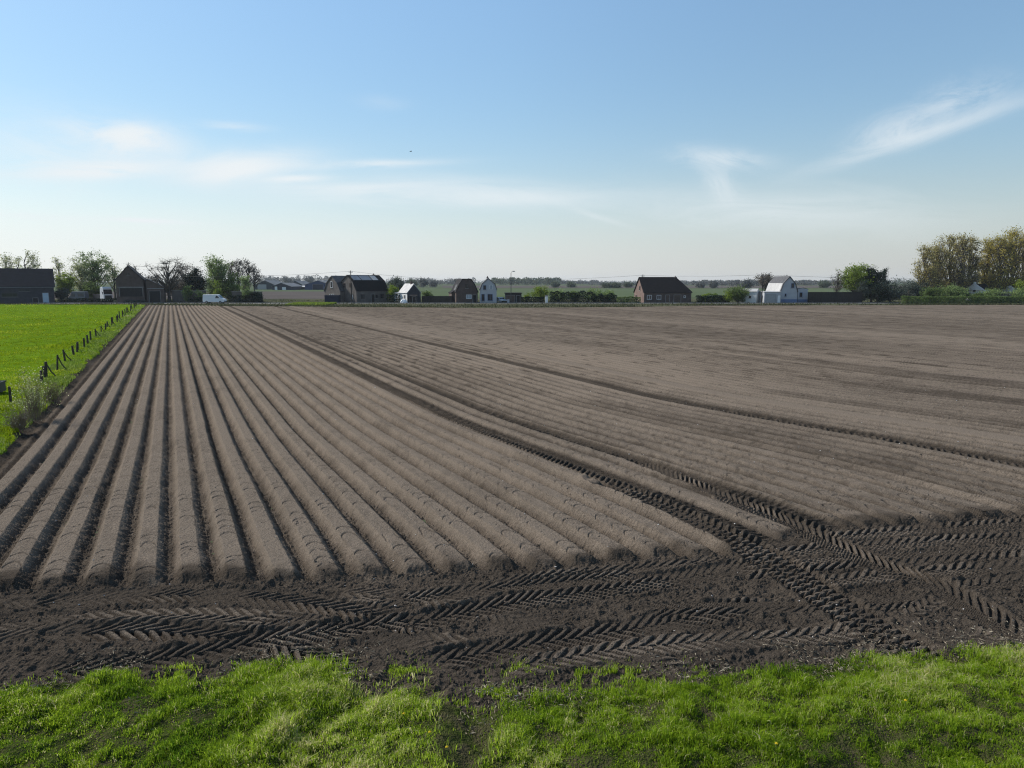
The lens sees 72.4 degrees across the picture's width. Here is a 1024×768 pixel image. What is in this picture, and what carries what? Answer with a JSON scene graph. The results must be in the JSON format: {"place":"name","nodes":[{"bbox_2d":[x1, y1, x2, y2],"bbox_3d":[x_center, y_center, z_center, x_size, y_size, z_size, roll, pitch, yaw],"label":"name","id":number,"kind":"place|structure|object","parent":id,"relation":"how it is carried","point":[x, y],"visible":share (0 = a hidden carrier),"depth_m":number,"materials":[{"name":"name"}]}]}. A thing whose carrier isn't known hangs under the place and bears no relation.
{"place":"outdoors","nodes":[
{"label":"outdoors","id":0,"kind":"place"},
{"bbox_2d":[0,304,145,453],"bbox_3d":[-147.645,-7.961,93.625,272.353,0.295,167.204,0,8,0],"label":"pasture","id":1,"kind":"structure","parent":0,"point":[81,325],"depth_m":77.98,"materials":[{"name":"green plant"}]},
{"bbox_2d":[1,400,41,430],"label":"scrub bush","id":2,"kind":"object","parent":1,"relation":"on","point":[21,423],"visible":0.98,"depth_m":26.93,"materials":[{"name":"green plant"}]},
{"bbox_2d":[8,366,68,420],"bbox_3d":[-19.699,0.330,28.798,1.976,2.375,1.965,0,8,0],"label":"scrub bush","id":3,"kind":"object","parent":1,"relation":"on","point":[35,407],"visible":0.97,"depth_m":28.84,"materials":[{"name":"green plant"}]},
{"bbox_2d":[36,380,66,401],"bbox_3d":[-21.920,0.259,33.355,1.358,1.193,1.520,-3,9,-20],"label":"scrub bush","id":4,"kind":"object","parent":1,"relation":"on","point":[49,394],"visible":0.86,"depth_m":33.23,"materials":[{"name":"green plant"}]},
{"bbox_2d":[0,305,143,452],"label":"dry weeds","id":5,"kind":"object","parent":1,"relation":"on","point":[68,378],"visible":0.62,"depth_m":46.50,"materials":[{"name":"green plant"}]},
{"bbox_2d":[8,302,136,401],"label":"pasture fence","id":6,"kind":"object","parent":1,"relation":"on","point":[45,372],"visible":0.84,"depth_m":49.94,"materials":[{"name":"wood"}]},
{"bbox_2d":[54,291,388,298],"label":"bare field","id":7,"kind":"structure","parent":0,"point":[293,294],"depth_m":287.08,"materials":[{"name":"soil"}]},
{"bbox_2d":[54,288,439,290],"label":"crop field","id":8,"kind":"structure","parent":0,"point":[428,289],"depth_m":437.55,"materials":[{"name":"green plant"}]},
{"bbox_2d":[255,280,281,289],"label":"farm shed","id":9,"kind":"structure","parent":8,"relation":"on","point":[265,284],"depth_m":487.18,"materials":[{"name":"metal"}]},
{"bbox_2d":[271,283,301,289],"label":"farm shed","id":10,"kind":"structure","parent":8,"relation":"on","point":[287,286],"depth_m":460.19,"materials":[{"name":"white paint"}]},
{"bbox_2d":[305,280,327,289],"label":"farm shed","id":11,"kind":"structure","parent":8,"relation":"on","point":[318,285],"depth_m":470.39,"materials":[{"name":"grey metal"}]},
{"bbox_2d":[5,303,960,303],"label":"road","id":12,"kind":"structure","parent":0,"point":[506,303],"depth_m":183.08,"materials":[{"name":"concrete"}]},
{"bbox_2d":[203,294,226,302],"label":"parked van","id":13,"kind":"object","parent":12,"relation":"on","point":[208,298],"visible":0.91,"depth_m":183.99,"materials":[{"name":"white paint"}]},
{"bbox_2d":[919,284,947,302],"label":"shrub","id":14,"kind":"object","parent":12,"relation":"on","point":[932,291],"visible":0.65,"depth_m":184.31,"materials":[{"name":"green plant"}]},
{"bbox_2d":[937,283,969,302],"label":"shrub","id":15,"kind":"object","parent":12,"relation":"on","point":[952,289],"visible":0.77,"depth_m":184.07,"materials":[{"name":"green plant"}]},
{"bbox_2d":[976,288,1005,301],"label":"shrub","id":16,"kind":"object","parent":12,"relation":"on","point":[992,292],"visible":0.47,"depth_m":184.74,"materials":[{"name":"green plant"}]},
{"bbox_2d":[1005,286,1023,302],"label":"shrub","id":17,"kind":"object","parent":12,"relation":"on","point":[1015,292],"visible":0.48,"depth_m":184.49,"materials":[{"name":"green plant"}]},
{"bbox_2d":[43,282,978,567],"bbox_3d":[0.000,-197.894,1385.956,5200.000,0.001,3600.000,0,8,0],"label":"ground","id":18,"kind":"structure","parent":0,"point":[559,288],"depth_m":767.83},
{"bbox_2d":[241,258,252,290],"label":"bare poplar","id":19,"kind":"object","parent":18,"relation":"on","point":[246,269],"visible":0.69,"depth_m":229.01,"materials":[{"name":"brown plant"}]},
{"bbox_2d":[247,263,264,290],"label":"bare poplar","id":20,"kind":"object","parent":18,"relation":"on","point":[255,278],"visible":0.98,"depth_m":229.12,"materials":[{"name":"brown plant"}]},
{"bbox_2d":[256,274,345,282],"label":"distant woodland","id":21,"kind":"object","parent":18,"relation":"on","point":[296,279],"visible":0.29,"depth_m":1267.03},
{"bbox_2d":[386,277,475,284],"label":"distant woodland","id":22,"kind":"object","parent":18,"relation":"on","point":[451,282],"visible":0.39,"depth_m":1153.39,"materials":[{"name":"green plant"}]},
{"bbox_2d":[0,636,1023,767],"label":"grass verge","id":23,"kind":"object","parent":18,"relation":"on","point":[461,757],"depth_m":8.94,"materials":[{"name":"green plant"}]},
{"bbox_2d":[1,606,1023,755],"bbox_3d":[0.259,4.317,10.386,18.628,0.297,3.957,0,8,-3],"label":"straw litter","id":24,"kind":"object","parent":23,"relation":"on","point":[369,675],"visible":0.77,"depth_m":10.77,"materials":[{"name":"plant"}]},
{"bbox_2d":[491,277,561,284],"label":"distant woodland","id":25,"kind":"object","parent":18,"relation":"on","point":[522,281],"visible":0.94,"depth_m":1047.74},
{"bbox_2d":[555,279,598,283],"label":"distant woodland","id":26,"kind":"object","parent":18,"relation":"on","point":[581,282],"visible":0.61,"depth_m":1253.97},
{"bbox_2d":[680,279,730,284],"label":"distant woodland","id":27,"kind":"object","parent":18,"relation":"on","point":[686,282],"visible":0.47,"depth_m":1004.77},
{"bbox_2d":[754,272,773,290],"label":"bare tree","id":28,"kind":"object","parent":18,"relation":"on","point":[768,278],"visible":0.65,"depth_m":231.84,"materials":[{"name":"brown plant"}]},
{"bbox_2d":[795,279,844,284],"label":"distant woodland","id":29,"kind":"object","parent":18,"relation":"on","point":[805,282],"visible":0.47,"depth_m":971.37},
{"bbox_2d":[0,299,1023,307],"bbox_3d":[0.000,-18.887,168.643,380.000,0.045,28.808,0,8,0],"label":"roadside verge","id":30,"kind":"structure","parent":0,"point":[529,306],"depth_m":169.67,"materials":[{"name":"green plant"}]},
{"bbox_2d":[285,302,336,304],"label":"lime roadside plants","id":31,"kind":"object","parent":30,"relation":"on","point":[309,303],"visible":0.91,"depth_m":171.35,"materials":[{"name":"green plant"}]},
{"bbox_2d":[900,295,1023,303],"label":"hedge","id":32,"kind":"object","parent":30,"relation":"on","point":[939,299],"visible":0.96,"depth_m":180.57,"materials":[{"name":"green plant"}]},
{"bbox_2d":[0,305,1023,716],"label":"ploughed field","id":33,"kind":"structure","parent":0,"point":[828,411],"depth_m":19.35,"materials":[{"name":"soil"}]},
{"bbox_2d":[133,647,731,718],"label":"grass sprouts","id":34,"kind":"object","parent":33,"relation":"on","point":[500,690],"depth_m":10.47,"materials":[{"name":"green plant"}]},
{"bbox_2d":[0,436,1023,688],"bbox_3d":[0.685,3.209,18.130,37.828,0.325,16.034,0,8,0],"label":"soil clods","id":35,"kind":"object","parent":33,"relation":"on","point":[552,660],"visible":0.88,"depth_m":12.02,"materials":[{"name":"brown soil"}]},
{"bbox_2d":[0,0,1023,281],"label":"sky","id":36,"kind":"structure","parent":0,"point":[696,140],"materials":[{"name":"blue"}]},
{"bbox_2d":[55,299,1010,302],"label":"yards","id":37,"kind":"structure","parent":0,"point":[318,300],"depth_m":200.60,"materials":[{"name":"green plant"}]},
{"bbox_2d":[0,252,21,267],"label":"poplar","id":38,"kind":"object","parent":37,"relation":"on","point":[5,262],"visible":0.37,"depth_m":213.06,"materials":[{"name":"green plant"}]},
{"bbox_2d":[0,268,54,302],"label":"barn","id":39,"kind":"structure","parent":37,"relation":"on","point":[27,285],"depth_m":187.64,"materials":[{"name":"grey metal"}]},
{"bbox_2d":[20,249,41,267],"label":"poplar","id":40,"kind":"object","parent":37,"relation":"on","point":[31,263],"visible":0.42,"depth_m":214.52,"materials":[{"name":"green plant"}]},
{"bbox_2d":[48,255,66,289],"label":"poplar","id":41,"kind":"object","parent":37,"relation":"on","point":[57,265],"visible":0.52,"depth_m":210.67,"materials":[{"name":"green plant"}]},
{"bbox_2d":[54,287,71,299],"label":"bush","id":42,"kind":"object","parent":37,"relation":"on","point":[61,293],"visible":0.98,"depth_m":194.01,"materials":[{"name":"green plant"}]},
{"bbox_2d":[54,270,77,297],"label":"yellow green bush","id":43,"kind":"object","parent":37,"relation":"on","point":[68,282],"visible":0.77,"depth_m":197.24,"materials":[{"name":"green plant"}]},
{"bbox_2d":[69,291,88,300],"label":"parked van","id":44,"kind":"object","parent":37,"relation":"on","point":[79,294],"visible":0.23,"depth_m":193.59,"materials":[{"name":"grey paint"}]},
{"bbox_2d":[64,257,102,290],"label":"leafy tree","id":45,"kind":"object","parent":37,"relation":"on","point":[80,272],"visible":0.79,"depth_m":203.16,"materials":[{"name":"green plant"}]},
{"bbox_2d":[57,298,116,302],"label":"hedge","id":46,"kind":"object","parent":37,"relation":"on","point":[82,300],"visible":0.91,"depth_m":189.51,"materials":[{"name":"green plant"}]},
{"bbox_2d":[79,280,103,298],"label":"bush","id":47,"kind":"object","parent":37,"relation":"on","point":[90,288],"visible":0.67,"depth_m":198.54,"materials":[{"name":"green plant"}]},
{"bbox_2d":[69,250,117,285],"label":"leafy tree","id":48,"kind":"object","parent":37,"relation":"on","point":[95,270],"visible":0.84,"depth_m":206.14,"materials":[{"name":"green plant"}]},
{"bbox_2d":[93,287,112,300],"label":"parked lorry","id":49,"kind":"object","parent":37,"relation":"on","point":[105,292],"visible":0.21,"depth_m":193.24,"materials":[{"name":"white paint"}]},
{"bbox_2d":[101,259,121,297],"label":"leafy tree","id":50,"kind":"object","parent":37,"relation":"on","point":[114,273],"visible":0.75,"depth_m":211.19,"materials":[{"name":"green plant"}]},
{"bbox_2d":[115,265,147,302],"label":"barn","id":51,"kind":"structure","parent":37,"relation":"on","point":[130,281],"depth_m":188.21,"materials":[{"name":"brown brick"}]},
{"bbox_2d":[119,288,142,296],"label":"barn door","id":52,"kind":"structure","parent":51,"relation":"in","point":[123,292],"depth_m":188.48,"materials":[{"name":"grey wood"}]},
{"bbox_2d":[145,279,165,302],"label":"lean to shed","id":53,"kind":"object","parent":37,"relation":"on","point":[156,292],"visible":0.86,"depth_m":190.92,"materials":[{"name":"brown brick"}]},
{"bbox_2d":[140,256,193,301],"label":"bare tree","id":54,"kind":"object","parent":37,"relation":"on","point":[169,287],"visible":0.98,"depth_m":193.43,"materials":[{"name":"brown plant"}]},
{"bbox_2d":[165,263,197,284],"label":"bare tree","id":55,"kind":"object","parent":37,"relation":"on","point":[185,272],"visible":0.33,"depth_m":218.47,"materials":[{"name":"brown plant"}]},
{"bbox_2d":[180,284,193,301],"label":"bush","id":56,"kind":"object","parent":37,"relation":"on","point":[186,291],"visible":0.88,"depth_m":192.79,"materials":[{"name":"green plant"}]},
{"bbox_2d":[171,290,205,301],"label":"garden wall","id":57,"kind":"structure","parent":37,"relation":"on","point":[177,296],"depth_m":194.49,"materials":[{"name":"brown brick"}]},
{"bbox_2d":[180,267,208,289],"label":"evergreen tree","id":58,"kind":"object","parent":37,"relation":"on","point":[192,279],"visible":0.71,"depth_m":199.58,"materials":[{"name":"green plant"}]},
{"bbox_2d":[199,251,234,297],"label":"willow","id":59,"kind":"object","parent":37,"relation":"on","point":[217,271],"visible":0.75,"depth_m":203.01,"materials":[{"name":"green plant"}]},
{"bbox_2d":[218,272,241,299],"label":"willow","id":60,"kind":"object","parent":37,"relation":"on","point":[230,286],"visible":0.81,"depth_m":201.75,"materials":[{"name":"green plant"}]},
{"bbox_2d":[229,258,246,290],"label":"bare poplar","id":61,"kind":"object","parent":37,"relation":"on","point":[239,264],"visible":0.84,"depth_m":228.50,"materials":[{"name":"brown plant"}]},
{"bbox_2d":[227,295,262,302],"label":"hedge","id":62,"kind":"object","parent":37,"relation":"on","point":[241,299],"visible":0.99,"depth_m":190.24,"materials":[{"name":"green plant"}]},
{"bbox_2d":[238,274,251,299],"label":"young tree","id":63,"kind":"object","parent":37,"relation":"on","point":[244,281],"visible":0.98,"depth_m":190.81,"materials":[{"name":"green plant"}]},
{"bbox_2d":[324,295,340,302],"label":"steel container","id":64,"kind":"object","parent":37,"relation":"on","point":[333,298],"visible":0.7,"depth_m":188.26,"materials":[{"name":"metal"}]},
{"bbox_2d":[324,276,344,301],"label":"house annex","id":65,"kind":"object","parent":37,"relation":"on","point":[333,285],"visible":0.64,"depth_m":193.16,"materials":[{"name":"grey brick"}]},
{"bbox_2d":[341,273,387,302],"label":"farmhouse","id":66,"kind":"object","parent":37,"relation":"on","point":[369,288],"visible":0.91,"depth_m":192.62,"materials":[{"name":"grey brick"}]},
{"bbox_2d":[387,275,406,291],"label":"leafy tree","id":67,"kind":"object","parent":37,"relation":"on","point":[396,282],"visible":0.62,"depth_m":213.01,"materials":[{"name":"green plant"}]},
{"bbox_2d":[398,281,420,302],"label":"house","id":68,"kind":"structure","parent":37,"relation":"on","point":[406,291],"depth_m":191.64,"materials":[{"name":"paint"}]},
{"bbox_2d":[422,296,452,302],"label":"board fence","id":69,"kind":"object","parent":37,"relation":"on","point":[437,300],"visible":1,"depth_m":188.88,"materials":[{"name":"brown wood"}]},
{"bbox_2d":[452,279,477,302],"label":"gambrel house","id":70,"kind":"structure","parent":37,"relation":"on","point":[466,291],"depth_m":189.04,"materials":[{"name":"brown brick"}]},
{"bbox_2d":[479,276,496,302],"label":"gambrel house","id":71,"kind":"structure","parent":37,"relation":"on","point":[487,291],"depth_m":188.44,"materials":[{"name":"white brick"}]},
{"bbox_2d":[504,292,521,302],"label":"carport shed","id":72,"kind":"structure","parent":37,"relation":"on","point":[513,297],"depth_m":189.38,"materials":[{"name":"wood"}]},
{"bbox_2d":[520,296,544,302],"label":"hedge","id":73,"kind":"object","parent":37,"relation":"on","point":[536,299],"visible":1,"depth_m":189.32,"materials":[{"name":"green plant"}]},
{"bbox_2d":[529,285,548,301],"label":"yellow green bush","id":74,"kind":"object","parent":37,"relation":"on","point":[539,292],"visible":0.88,"depth_m":191.98,"materials":[{"name":"green plant"}]},
{"bbox_2d":[549,290,616,302],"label":"hedge","id":75,"kind":"object","parent":37,"relation":"on","point":[602,299],"visible":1,"depth_m":188.92,"materials":[{"name":"green plant"}]},
{"bbox_2d":[583,286,604,302],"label":"bush","id":76,"kind":"object","parent":37,"relation":"on","point":[595,292],"visible":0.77,"depth_m":190.44,"materials":[{"name":"green plant"}]},
{"bbox_2d":[616,296,640,302],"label":"hedge","id":77,"kind":"object","parent":37,"relation":"on","point":[628,299],"visible":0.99,"depth_m":187.88,"materials":[{"name":"green plant"}]},
{"bbox_2d":[633,276,692,302],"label":"farmhouse","id":78,"kind":"object","parent":37,"relation":"on","point":[675,289],"visible":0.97,"depth_m":190.13,"materials":[{"name":"red brick"}]},
{"bbox_2d":[695,295,727,302],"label":"hedge","id":79,"kind":"object","parent":37,"relation":"on","point":[706,299],"visible":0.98,"depth_m":190.21,"materials":[{"name":"green plant"}]},
{"bbox_2d":[723,284,750,301],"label":"bush","id":80,"kind":"object","parent":37,"relation":"on","point":[739,293],"visible":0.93,"depth_m":189.98,"materials":[{"name":"green plant"}]},
{"bbox_2d":[741,289,758,302],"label":"outbuilding","id":81,"kind":"structure","parent":37,"relation":"on","point":[753,296],"depth_m":191.07,"materials":[{"name":"white paint"}]},
{"bbox_2d":[759,291,780,302],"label":"garage","id":82,"kind":"structure","parent":37,"relation":"on","point":[771,296],"depth_m":188.55,"materials":[{"name":"metal"}]},
{"bbox_2d":[766,276,797,302],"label":"gambrel house","id":83,"kind":"structure","parent":37,"relation":"on","point":[786,286],"depth_m":190.10,"materials":[{"name":"white paint"}]},
{"bbox_2d":[797,287,807,302],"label":"house extension","id":84,"kind":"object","parent":37,"relation":"on","point":[802,295],"visible":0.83,"depth_m":190.82,"materials":[{"name":"white paint"}]},
{"bbox_2d":[807,292,862,302],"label":"board fence","id":85,"kind":"object","parent":37,"relation":"on","point":[835,297],"visible":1,"depth_m":189.10,"materials":[{"name":"brown wood"}]},
{"bbox_2d":[831,269,844,291],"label":"bare tree","id":86,"kind":"object","parent":37,"relation":"on","point":[837,285],"visible":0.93,"depth_m":195.13,"materials":[{"name":"grey plant"}]},
{"bbox_2d":[833,262,874,291],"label":"leafy tree","id":87,"kind":"object","parent":37,"relation":"on","point":[855,275],"visible":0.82,"depth_m":192.13,"materials":[{"name":"green plant"}]},
{"bbox_2d":[853,279,870,300],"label":"shrub","id":88,"kind":"object","parent":37,"relation":"on","point":[862,289],"visible":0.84,"depth_m":189.93,"materials":[{"name":"green plant"}]},
{"bbox_2d":[864,264,886,301],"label":"tree","id":89,"kind":"object","parent":37,"relation":"on","point":[878,275],"visible":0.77,"depth_m":191.28,"materials":[{"name":"green plant"}]},
{"bbox_2d":[863,281,894,302],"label":"shrub","id":90,"kind":"object","parent":37,"relation":"on","point":[880,293],"visible":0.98,"depth_m":188.63,"materials":[{"name":"green plant"}]},
{"bbox_2d":[869,275,909,301],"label":"shrub","id":91,"kind":"object","parent":37,"relation":"on","point":[894,296],"visible":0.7,"depth_m":189.64,"materials":[{"name":"green plant"}]},
{"bbox_2d":[894,279,928,300],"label":"shrub","id":92,"kind":"object","parent":37,"relation":"on","point":[915,289],"visible":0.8,"depth_m":191.69,"materials":[{"name":"green plant"}]},
{"bbox_2d":[908,242,943,300],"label":"poplar","id":93,"kind":"object","parent":37,"relation":"on","point":[927,273],"visible":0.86,"depth_m":208.28,"materials":[{"name":"green plant"}]},
{"bbox_2d":[922,237,953,294],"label":"poplar","id":94,"kind":"object","parent":37,"relation":"on","point":[938,256],"visible":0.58,"depth_m":210.82,"materials":[{"name":"green plant"}]},
{"bbox_2d":[931,232,964,295],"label":"poplar","id":95,"kind":"object","parent":37,"relation":"on","point":[950,244],"visible":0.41,"depth_m":214.30,"materials":[{"name":"green plant"}]},
{"bbox_2d":[942,230,978,290],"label":"poplar","id":96,"kind":"object","parent":37,"relation":"on","point":[960,278],"visible":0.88,"depth_m":208.37,"materials":[{"name":"green plant"}]},
{"bbox_2d":[964,234,987,286],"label":"poplar","id":97,"kind":"object","parent":37,"relation":"on","point":[977,257],"visible":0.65,"depth_m":210.83,"materials":[{"name":"green plant"}]},
{"bbox_2d":[965,282,990,299],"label":"cottage","id":98,"kind":"structure","parent":37,"relation":"on","point":[974,286],"depth_m":209.92,"materials":[{"name":"tile"}]},
{"bbox_2d":[976,237,1005,283],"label":"poplar","id":99,"kind":"object","parent":37,"relation":"on","point":[985,260],"visible":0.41,"depth_m":214.43,"materials":[{"name":"green plant"}]},
{"bbox_2d":[981,230,1023,292],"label":"poplar","id":100,"kind":"object","parent":37,"relation":"on","point":[1000,250],"visible":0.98,"depth_m":207.98,"materials":[{"name":"green plant"}]},
{"bbox_2d":[994,225,1023,287],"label":"poplar","id":101,"kind":"object","parent":37,"relation":"on","point":[1015,235],"visible":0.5,"depth_m":210.68,"materials":[{"name":"green plant"}]},
{"bbox_2d":[1009,228,1023,280],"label":"poplar","id":102,"kind":"object","parent":37,"relation":"on","point":[1020,259],"visible":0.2,"depth_m":214.68,"materials":[{"name":"green plant"}]},
{"bbox_2d":[421,289,869,296],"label":"meadow","id":103,"kind":"structure","parent":0,"point":[617,292],"depth_m":396.19,"materials":[{"name":"green plant"}]},
{"bbox_2d":[739,278,755,288],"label":"distant tree","id":104,"kind":"object","parent":103,"relation":"on","point":[747,283],"visible":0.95,"depth_m":513.46,"materials":[{"name":"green plant"}]},
{"bbox_2d":[442,286,897,287],"bbox_3d":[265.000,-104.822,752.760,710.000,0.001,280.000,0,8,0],"label":"soil field","id":105,"kind":"structure","parent":0,"point":[626,287],"depth_m":639.75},
{"bbox_2d":[718,279,767,285],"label":"distant woodland","id":106,"kind":"object","parent":105,"relation":"on","point":[734,282],"visible":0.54,"depth_m":844.83,"materials":[{"name":"green plant"}]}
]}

